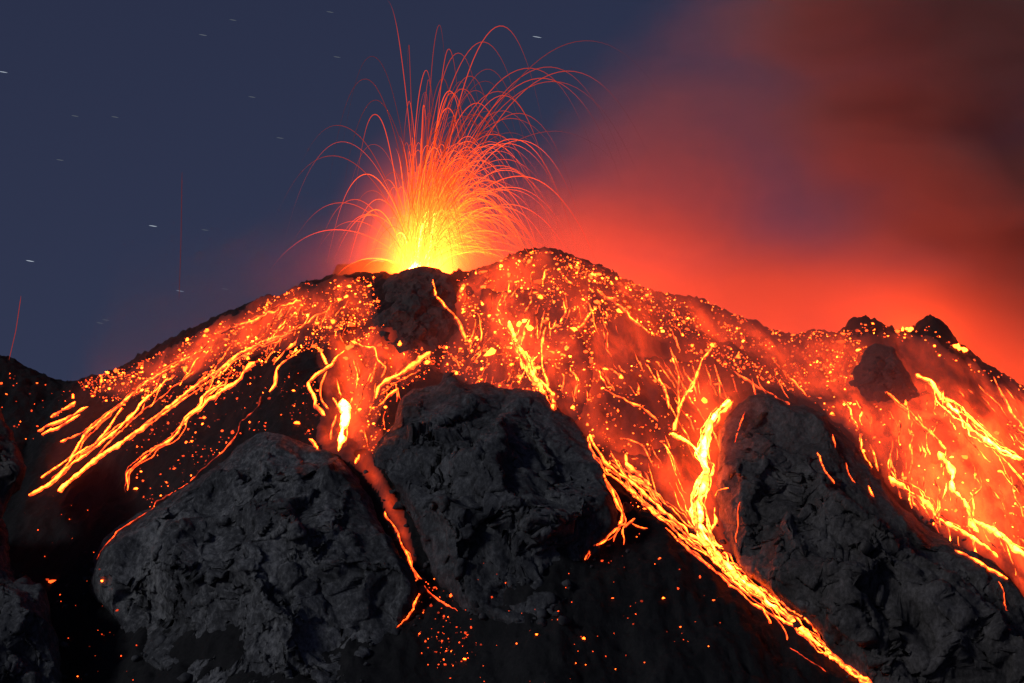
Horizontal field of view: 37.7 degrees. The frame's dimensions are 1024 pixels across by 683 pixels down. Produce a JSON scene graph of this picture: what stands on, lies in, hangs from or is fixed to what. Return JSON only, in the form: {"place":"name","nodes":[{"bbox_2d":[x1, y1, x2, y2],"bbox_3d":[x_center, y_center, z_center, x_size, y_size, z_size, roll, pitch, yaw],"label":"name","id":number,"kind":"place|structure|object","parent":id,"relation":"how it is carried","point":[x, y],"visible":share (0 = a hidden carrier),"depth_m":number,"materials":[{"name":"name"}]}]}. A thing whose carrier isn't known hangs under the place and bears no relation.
{"place":"outdoors","nodes":[
{"label":"outdoors","id":0,"kind":"place"},
{"bbox_2d":[179,185,181,292],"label":"spark trail","id":1,"kind":"object","parent":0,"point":[181,226],"visible":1,"depth_m":1479.85,"materials":[{"name":"red"}]},
{"bbox_2d":[0,246,1023,682],"bbox_3d":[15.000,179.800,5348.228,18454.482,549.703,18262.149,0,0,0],"label":"hillside","id":2,"kind":"structure","parent":0,"point":[88,510],"depth_m":1172.68,"materials":[{"name":"black stone"}]},
{"bbox_2d":[0,409,26,523],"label":"rock outcrop","id":3,"kind":"object","parent":2,"relation":"on","point":[13,467],"visible":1,"depth_m":1192.22,"materials":[{"name":"black stone"}]},
{"bbox_2d":[9,298,20,358],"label":"spark trail","id":4,"kind":"object","parent":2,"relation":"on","point":[15,330],"visible":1,"depth_m":1479.85,"materials":[{"name":"red"}]},
{"bbox_2d":[0,519,61,682],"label":"rock outcrop","id":5,"kind":"object","parent":2,"relation":"on","point":[29,647],"visible":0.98,"depth_m":1094.24,"materials":[{"name":"grey stone"}]},
{"bbox_2d":[41,414,79,434],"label":"lava flow","id":6,"kind":"object","parent":2,"relation":"on","point":[60,426],"visible":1,"depth_m":1417.15,"materials":[{"name":"orange"}]},
{"bbox_2d":[37,406,87,431],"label":"lava flow","id":7,"kind":"object","parent":2,"relation":"on","point":[57,422],"visible":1,"depth_m":1425.60,"materials":[{"name":"orange liquid"}]},
{"bbox_2d":[51,401,75,417],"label":"lava flow","id":8,"kind":"object","parent":2,"relation":"on","point":[68,407],"visible":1,"depth_m":1439.99,"materials":[{"name":"orange liquid"}]},
{"bbox_2d":[41,407,121,477],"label":"lava flow","id":9,"kind":"object","parent":2,"relation":"on","point":[99,438],"visible":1,"depth_m":1381.64,"materials":[{"name":"orange liquid"}]},
{"bbox_2d":[60,416,104,441],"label":"lava flow","id":10,"kind":"object","parent":2,"relation":"on","point":[78,434],"visible":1,"depth_m":1399.94,"materials":[{"name":"orange liquid"}]},
{"bbox_2d":[52,377,167,477],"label":"lava flow","id":11,"kind":"object","parent":2,"relation":"on","point":[109,436],"visible":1,"depth_m":1389.83,"materials":[{"name":"orange liquid"}]},
{"bbox_2d":[29,349,203,495],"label":"lava flow","id":12,"kind":"object","parent":2,"relation":"on","point":[82,440],"visible":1,"depth_m":1416.57,"materials":[{"name":"orange liquid"}]},
{"bbox_2d":[131,655,139,661],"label":"loose rock","id":13,"kind":"object","parent":2,"relation":"on","point":[135,658],"visible":1,"depth_m":1127.60,"materials":[{"name":"grey stone"}]},
{"bbox_2d":[58,336,278,492],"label":"lava flow","id":14,"kind":"object","parent":2,"relation":"on","point":[168,408],"visible":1,"depth_m":1390.06,"materials":[{"name":"orange"}]},
{"bbox_2d":[124,381,224,491],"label":"lava flow","id":15,"kind":"object","parent":2,"relation":"on","point":[161,445],"visible":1,"depth_m":1351.58,"materials":[{"name":"orange liquid"}]},
{"bbox_2d":[178,672,192,682],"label":"loose rock","id":16,"kind":"object","parent":2,"relation":"on","point":[184,677],"visible":1,"depth_m":1080.37,"materials":[{"name":"grey stone"}]},
{"bbox_2d":[180,361,254,425],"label":"lava flow","id":17,"kind":"object","parent":2,"relation":"on","point":[249,366],"visible":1,"depth_m":1382.97,"materials":[{"name":"orange"}]},
{"bbox_2d":[95,274,377,400],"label":"lava field","id":18,"kind":"structure","parent":2,"relation":"on","point":[318,292],"depth_m":1448.32,"materials":[{"name":"orange liquid"}]},
{"bbox_2d":[97,371,194,454],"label":"lava flow","id":19,"kind":"object","parent":18,"relation":"on","point":[144,409],"visible":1,"depth_m":1413.27,"materials":[{"name":"orange liquid"}]},
{"bbox_2d":[215,298,300,333],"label":"lava flow","id":20,"kind":"object","parent":18,"relation":"on","point":[258,318],"visible":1,"depth_m":1461.89,"materials":[{"name":"orange liquid"}]},
{"bbox_2d":[274,337,297,363],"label":"lava trickle","id":21,"kind":"object","parent":18,"relation":"on","point":[290,346],"visible":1,"depth_m":1399.51,"materials":[{"name":"orange liquid"}]},
{"bbox_2d":[256,310,329,348],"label":"lava flow","id":22,"kind":"object","parent":18,"relation":"on","point":[289,332],"visible":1,"depth_m":1420.31,"materials":[{"name":"orange liquid"}]},
{"bbox_2d":[89,432,417,682],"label":"rock outcrop","id":23,"kind":"object","parent":2,"relation":"on","point":[281,550],"visible":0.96,"depth_m":1137.90,"materials":[{"name":"grey stone"}]},
{"bbox_2d":[96,396,260,559],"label":"lava flow","id":24,"kind":"object","parent":23,"relation":"on","point":[230,442],"visible":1,"depth_m":1294.79,"materials":[{"name":"red"}]},
{"bbox_2d":[309,438,317,448],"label":"lava flow","id":25,"kind":"object","parent":23,"relation":"on","point":[313,442],"visible":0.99,"depth_m":1271.50,"materials":[{"name":"orange"}]},
{"bbox_2d":[269,351,299,391],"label":"lava flow","id":26,"kind":"object","parent":2,"relation":"on","point":[275,379],"visible":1,"depth_m":1362.81,"materials":[{"name":"orange"}]},
{"bbox_2d":[316,324,438,464],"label":"lava field","id":27,"kind":"structure","parent":2,"relation":"on","point":[357,421],"depth_m":1344.14,"materials":[{"name":"orange liquid"}]},
{"bbox_2d":[317,347,327,364],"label":"lava flow","id":28,"kind":"object","parent":27,"relation":"on","point":[323,358],"visible":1,"depth_m":1367.38,"materials":[{"name":"yellow liquid"}]},
{"bbox_2d":[306,350,344,415],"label":"lava flow","id":29,"kind":"object","parent":27,"relation":"on","point":[317,407],"visible":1,"depth_m":1331.91,"materials":[{"name":"orange"}]},
{"bbox_2d":[329,398,350,450],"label":"lava flow","id":30,"kind":"object","parent":27,"relation":"on","point":[343,407],"visible":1,"depth_m":1301.27,"materials":[{"name":"white"}]},
{"bbox_2d":[352,342,385,383],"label":"lava flow","id":31,"kind":"object","parent":27,"relation":"on","point":[378,361],"visible":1,"depth_m":1358.43,"materials":[{"name":"orange liquid"}]},
{"bbox_2d":[378,388,398,405],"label":"lava flow","id":32,"kind":"object","parent":27,"relation":"on","point":[391,393],"visible":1,"depth_m":1323.86,"materials":[{"name":"orange liquid"}]},
{"bbox_2d":[375,351,430,397],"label":"lava flow","id":33,"kind":"object","parent":27,"relation":"on","point":[417,361],"visible":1,"depth_m":1351.95,"materials":[{"name":"yellow liquid"}]},
{"bbox_2d":[353,449,416,564],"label":"lava flow","id":34,"kind":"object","parent":2,"relation":"on","point":[376,479],"depth_m":1217.35,"materials":[{"name":"red liquid"}]},
{"bbox_2d":[392,501,403,509],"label":"loose rock","id":35,"kind":"object","parent":34,"relation":"on","point":[397,506],"visible":0.94,"depth_m":1203.02,"materials":[{"name":"grey stone"}]},
{"bbox_2d":[391,628,399,635],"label":"loose rock","id":36,"kind":"object","parent":2,"relation":"on","point":[396,631],"visible":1,"depth_m":1091.93,"materials":[{"name":"grey stone"}]},
{"bbox_2d":[372,266,458,352],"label":"rock outcrop","id":37,"kind":"object","parent":2,"relation":"on","point":[417,311],"visible":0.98,"depth_m":1413.27,"materials":[{"name":"black stone"}]},
{"bbox_2d":[432,280,466,367],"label":"lava flow","id":38,"kind":"object","parent":37,"relation":"on","point":[463,334],"visible":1,"depth_m":1412.71,"materials":[{"name":"orange liquid"}]},
{"bbox_2d":[415,579,424,586],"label":"loose rock","id":39,"kind":"object","parent":2,"relation":"on","point":[420,582],"visible":0.93,"depth_m":1133.77,"materials":[{"name":"black stone"}]},
{"bbox_2d":[384,512,456,627],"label":"lava flow","id":40,"kind":"object","parent":2,"relation":"on","point":[409,559],"visible":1,"depth_m":1142.83,"materials":[{"name":"orange liquid"}]},
{"bbox_2d":[417,586,426,593],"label":"loose rock","id":41,"kind":"object","parent":2,"relation":"on","point":[421,590],"visible":0.98,"depth_m":1129.45,"materials":[{"name":"black stone"}]},
{"bbox_2d":[269,2,659,273],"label":"lava fountain","id":42,"kind":"object","parent":2,"relation":"on","point":[426,238],"visible":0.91,"depth_m":1534.87,"materials":[{"name":"orange liquid"}]},
{"bbox_2d":[479,613,486,619],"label":"loose rock","id":43,"kind":"object","parent":2,"relation":"on","point":[482,616],"visible":1,"depth_m":1091.74,"materials":[{"name":"grey stone"}]},
{"bbox_2d":[372,372,617,624],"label":"rock outcrop","id":44,"kind":"object","parent":2,"relation":"on","point":[489,481],"visible":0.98,"depth_m":1167.77,"materials":[{"name":"grey stone"}]},
{"bbox_2d":[0,248,1023,681],"bbox_3d":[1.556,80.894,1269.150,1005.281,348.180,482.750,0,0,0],"label":"embers","id":45,"kind":"object","parent":2,"relation":"on","point":[512,370],"visible":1,"depth_m":1413.05,"materials":[{"name":"orange"}]},
{"bbox_2d":[462,285,592,421],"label":"lava field","id":46,"kind":"structure","parent":2,"relation":"on","point":[564,401],"depth_m":1362.49,"materials":[{"name":"orange liquid"}]},
{"bbox_2d":[498,319,555,409],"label":"lava flow","id":47,"kind":"object","parent":46,"relation":"on","point":[532,374],"visible":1,"depth_m":1340.31,"materials":[{"name":"yellow liquid"}]},
{"bbox_2d":[540,327,548,390],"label":"lava flow","id":48,"kind":"object","parent":46,"relation":"on","point":[542,345],"visible":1,"depth_m":1341.37,"materials":[{"name":"orange"}]},
{"bbox_2d":[560,299,566,321],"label":"lava trickle","id":49,"kind":"object","parent":46,"relation":"on","point":[564,315],"visible":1,"depth_m":1404.94,"materials":[{"name":"orange liquid"}]},
{"bbox_2d":[536,618,546,626],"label":"loose rock","id":50,"kind":"object","parent":2,"relation":"on","point":[540,622],"visible":1,"depth_m":1078.89,"materials":[{"name":"grey stone"}]},
{"bbox_2d":[537,608,547,618],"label":"loose rock","id":51,"kind":"object","parent":2,"relation":"on","point":[541,612],"visible":0.99,"depth_m":1084.53,"materials":[{"name":"grey stone"}]},
{"bbox_2d":[546,608,553,614],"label":"loose rock","id":52,"kind":"object","parent":2,"relation":"on","point":[550,611],"visible":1,"depth_m":1089.00,"materials":[{"name":"grey stone"}]},
{"bbox_2d":[552,611,560,616],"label":"loose rock","id":53,"kind":"object","parent":2,"relation":"on","point":[556,614],"visible":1,"depth_m":1081.22,"materials":[{"name":"grey stone"}]},
{"bbox_2d":[558,615,570,624],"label":"loose rock","id":54,"kind":"object","parent":2,"relation":"on","point":[563,620],"visible":1,"depth_m":1076.56,"materials":[{"name":"grey stone"}]},
{"bbox_2d":[562,579,572,586],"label":"loose rock","id":55,"kind":"object","parent":2,"relation":"on","point":[566,583],"visible":1,"depth_m":1113.90,"materials":[{"name":"grey stone"}]},
{"bbox_2d":[589,546,599,556],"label":"loose rock","id":56,"kind":"object","parent":2,"relation":"on","point":[594,551],"visible":1,"depth_m":1150.29,"materials":[{"name":"black stone"}]},
{"bbox_2d":[584,474,646,559],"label":"lava flow","id":57,"kind":"object","parent":2,"relation":"on","point":[610,488],"visible":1,"depth_m":1193.93,"materials":[{"name":"orange liquid"}]},
{"bbox_2d":[622,502,633,512],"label":"loose rock","id":58,"kind":"object","parent":2,"relation":"on","point":[627,507],"visible":1,"depth_m":1202.88,"materials":[{"name":"black stone"}]},
{"bbox_2d":[587,434,734,575],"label":"lava flow","id":59,"kind":"object","parent":2,"relation":"on","point":[674,522],"visible":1,"depth_m":1220.15,"materials":[{"name":"orange"}]},
{"bbox_2d":[601,355,746,556],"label":"lava field","id":60,"kind":"structure","parent":2,"relation":"on","point":[689,469],"depth_m":1286.76,"materials":[{"name":"orange liquid"}]},
{"bbox_2d":[623,438,652,465],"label":"lava flow","id":61,"kind":"object","parent":60,"relation":"on","point":[630,440],"visible":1,"depth_m":1267.12,"materials":[{"name":"orange liquid"}]},
{"bbox_2d":[644,472,661,506],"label":"lava trickle","id":62,"kind":"object","parent":60,"relation":"on","point":[651,488],"visible":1,"depth_m":1235.63,"materials":[{"name":"orange liquid"}]},
{"bbox_2d":[656,370,669,407],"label":"lava flow","id":63,"kind":"object","parent":60,"relation":"on","point":[666,394],"visible":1,"depth_m":1330.72,"materials":[{"name":"orange"}]},
{"bbox_2d":[671,358,679,403],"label":"lava flow","id":64,"kind":"object","parent":60,"relation":"on","point":[678,391],"visible":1,"depth_m":1354.86,"materials":[{"name":"orange liquid"}]},
{"bbox_2d":[662,396,690,442],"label":"lava trickle","id":65,"kind":"object","parent":60,"relation":"on","point":[677,419],"visible":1,"depth_m":1305.45,"materials":[{"name":"orange liquid"}]},
{"bbox_2d":[670,348,683,380],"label":"lava trickle","id":66,"kind":"object","parent":60,"relation":"on","point":[673,356],"visible":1,"depth_m":1380.23,"materials":[{"name":"orange liquid"}]},
{"bbox_2d":[670,433,700,453],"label":"lava flow","id":67,"kind":"object","parent":60,"relation":"on","point":[676,436],"visible":1,"depth_m":1290.18,"materials":[{"name":"yellow liquid"}]},
{"bbox_2d":[674,398,697,436],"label":"lava trickle","id":68,"kind":"object","parent":60,"relation":"on","point":[687,417],"visible":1,"depth_m":1322.02,"materials":[{"name":"orange liquid"}]},
{"bbox_2d":[683,368,699,400],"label":"lava trickle","id":69,"kind":"object","parent":60,"relation":"on","point":[691,381],"visible":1,"depth_m":1363.35,"materials":[{"name":"orange liquid"}]},
{"bbox_2d":[673,347,711,430],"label":"lava flow","id":70,"kind":"object","parent":60,"relation":"on","point":[685,394],"visible":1,"depth_m":1357.25,"materials":[{"name":"orange"}]},
{"bbox_2d":[714,364,726,397],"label":"lava trickle","id":71,"kind":"object","parent":60,"relation":"on","point":[719,380],"visible":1,"depth_m":1379.20,"materials":[{"name":"orange liquid"}]},
{"bbox_2d":[438,247,993,529],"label":"lava field","id":72,"kind":"structure","parent":2,"relation":"on","point":[944,370],"depth_m":1418.82,"materials":[{"name":"orange liquid"}]},
{"bbox_2d":[484,347,495,355],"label":"glowing boulder","id":73,"kind":"object","parent":72,"relation":"on","point":[491,351],"visible":1,"depth_m":1358.76,"materials":[{"name":"yellow stone"}]},
{"bbox_2d":[579,312,590,327],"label":"lava flow","id":74,"kind":"object","parent":72,"relation":"on","point":[583,324],"visible":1,"depth_m":1392.40,"materials":[{"name":"orange liquid"}]},
{"bbox_2d":[587,302,598,333],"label":"lava trickle","id":75,"kind":"object","parent":72,"relation":"on","point":[593,316],"visible":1,"depth_m":1399.33,"materials":[{"name":"orange liquid"}]},
{"bbox_2d":[597,289,649,332],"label":"lava flow","id":76,"kind":"object","parent":72,"relation":"on","point":[624,310],"visible":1,"depth_m":1408.51,"materials":[{"name":"orange liquid"}]},
{"bbox_2d":[600,387,657,421],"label":"lava flow","id":77,"kind":"object","parent":72,"relation":"on","point":[638,405],"visible":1,"depth_m":1294.42,"materials":[{"name":"orange liquid"}]},
{"bbox_2d":[624,454,650,485],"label":"lava flow","id":78,"kind":"object","parent":72,"relation":"on","point":[636,473],"visible":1,"depth_m":1246.57,"materials":[{"name":"orange"}]},
{"bbox_2d":[734,371,789,404],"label":"lava flow","id":79,"kind":"object","parent":72,"relation":"on","point":[756,386],"visible":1,"depth_m":1386.74,"materials":[{"name":"orange liquid"}]},
{"bbox_2d":[782,370,806,395],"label":"lava trickle","id":80,"kind":"object","parent":72,"relation":"on","point":[794,381],"visible":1,"depth_m":1414.96,"materials":[{"name":"orange liquid"}]},
{"bbox_2d":[666,528,825,671],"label":"lava flow","id":81,"kind":"object","parent":2,"relation":"on","point":[709,566],"visible":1,"depth_m":1169.29,"materials":[{"name":"orange liquid"}]},
{"bbox_2d":[689,397,871,682],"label":"lava flow","id":82,"kind":"object","parent":2,"relation":"on","point":[704,479],"visible":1,"depth_m":1199.37,"materials":[{"name":"orange"}]},
{"bbox_2d":[792,621,801,628],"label":"loose rock","id":83,"kind":"object","parent":2,"relation":"on","point":[797,624],"visible":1,"depth_m":1149.20,"materials":[{"name":"black stone"}]},
{"bbox_2d":[716,393,1023,682],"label":"rock outcrop","id":84,"kind":"object","parent":2,"relation":"on","point":[882,585],"visible":0.98,"depth_m":1158.52,"materials":[{"name":"grey stone"}]},
{"bbox_2d":[735,503,739,541],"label":"lava flow","id":85,"kind":"object","parent":84,"relation":"on","point":[737,520],"visible":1,"depth_m":1198.15,"materials":[{"name":"red"}]},
{"bbox_2d":[817,453,833,482],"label":"lava flow","id":86,"kind":"object","parent":84,"relation":"on","point":[831,479],"visible":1,"depth_m":1234.20,"materials":[{"name":"orange liquid"}]},
{"bbox_2d":[955,550,1007,578],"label":"lava flow","id":87,"kind":"object","parent":84,"relation":"on","point":[982,564],"visible":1,"depth_m":1188.29,"materials":[{"name":"orange"}]},
{"bbox_2d":[998,581,1007,610],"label":"lava flow","id":88,"kind":"object","parent":84,"relation":"on","point":[1004,597],"visible":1,"depth_m":1170.01,"materials":[{"name":"orange liquid"}]},
{"bbox_2d":[849,343,919,403],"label":"rock outcrop","id":89,"kind":"object","parent":2,"relation":"on","point":[878,372],"visible":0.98,"depth_m":1408.60,"materials":[{"name":"black stone"}]},
{"bbox_2d":[818,382,1023,596],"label":"lava field","id":90,"kind":"structure","parent":2,"relation":"on","point":[989,510],"depth_m":1330.90,"materials":[{"name":"orange liquid"}]},
{"bbox_2d":[908,429,914,450],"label":"lava trickle","id":91,"kind":"object","parent":90,"relation":"on","point":[913,436],"visible":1,"depth_m":1346.01,"materials":[{"name":"orange liquid"}]},
{"bbox_2d":[911,477,918,509],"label":"lava trickle","id":92,"kind":"object","parent":90,"relation":"on","point":[914,504],"visible":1,"depth_m":1284.73,"materials":[{"name":"orange liquid"}]},
{"bbox_2d":[885,392,946,449],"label":"lava flow","id":93,"kind":"object","parent":90,"relation":"on","point":[906,410],"visible":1,"depth_m":1368.42,"materials":[{"name":"orange liquid"}]},
{"bbox_2d":[934,480,940,508],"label":"lava trickle","id":94,"kind":"object","parent":90,"relation":"on","point":[937,485],"visible":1,"depth_m":1284.95,"materials":[{"name":"orange liquid"}]},
{"bbox_2d":[888,476,997,557],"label":"lava flow","id":95,"kind":"object","parent":90,"relation":"on","point":[922,500],"visible":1,"depth_m":1272.89,"materials":[{"name":"yellow"}]},
{"bbox_2d":[937,451,981,532],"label":"lava flow","id":96,"kind":"object","parent":90,"relation":"on","point":[951,468],"visible":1,"depth_m":1285.93,"materials":[{"name":"yellow liquid"}]},
{"bbox_2d":[916,373,1023,460],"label":"lava flow","id":97,"kind":"object","parent":90,"relation":"on","point":[967,426],"visible":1,"depth_m":1358.01,"materials":[{"name":"yellow"}]},
{"bbox_2d":[965,522,974,550],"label":"lava trickle","id":98,"kind":"object","parent":90,"relation":"on","point":[970,532],"visible":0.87,"depth_m":1239.13,"materials":[{"name":"orange liquid"}]},
{"bbox_2d":[970,492,974,515],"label":"lava trickle","id":99,"kind":"object","parent":90,"relation":"on","point":[973,511],"visible":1,"depth_m":1273.02,"materials":[{"name":"yellow liquid"}]},
{"bbox_2d":[964,434,991,462],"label":"lava trickle","id":100,"kind":"object","parent":90,"relation":"on","point":[974,445],"visible":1,"depth_m":1331.14,"materials":[{"name":"orange liquid"}]},
{"bbox_2d":[973,519,1023,556],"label":"lava flow","id":101,"kind":"object","parent":90,"relation":"on","point":[1015,549],"visible":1,"depth_m":1242.93,"materials":[{"name":"yellow liquid"}]},
{"bbox_2d":[994,378,1023,429],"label":"lava flow","id":102,"kind":"object","parent":90,"relation":"on","point":[1009,408],"visible":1,"depth_m":1414.38,"materials":[{"name":"orange liquid"}]},
{"bbox_2d":[994,446,1023,480],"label":"lava trickle","id":103,"kind":"object","parent":90,"relation":"on","point":[1010,466],"visible":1,"depth_m":1323.72,"materials":[{"name":"yellow liquid"}]},
{"bbox_2d":[1010,477,1023,516],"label":"lava flow","id":104,"kind":"object","parent":90,"relation":"on","point":[1018,503],"visible":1,"depth_m":1285.70,"materials":[{"name":"orange liquid"}]},
{"bbox_2d":[0,0,1023,385],"label":"sky","id":105,"kind":"structure","parent":0,"point":[812,164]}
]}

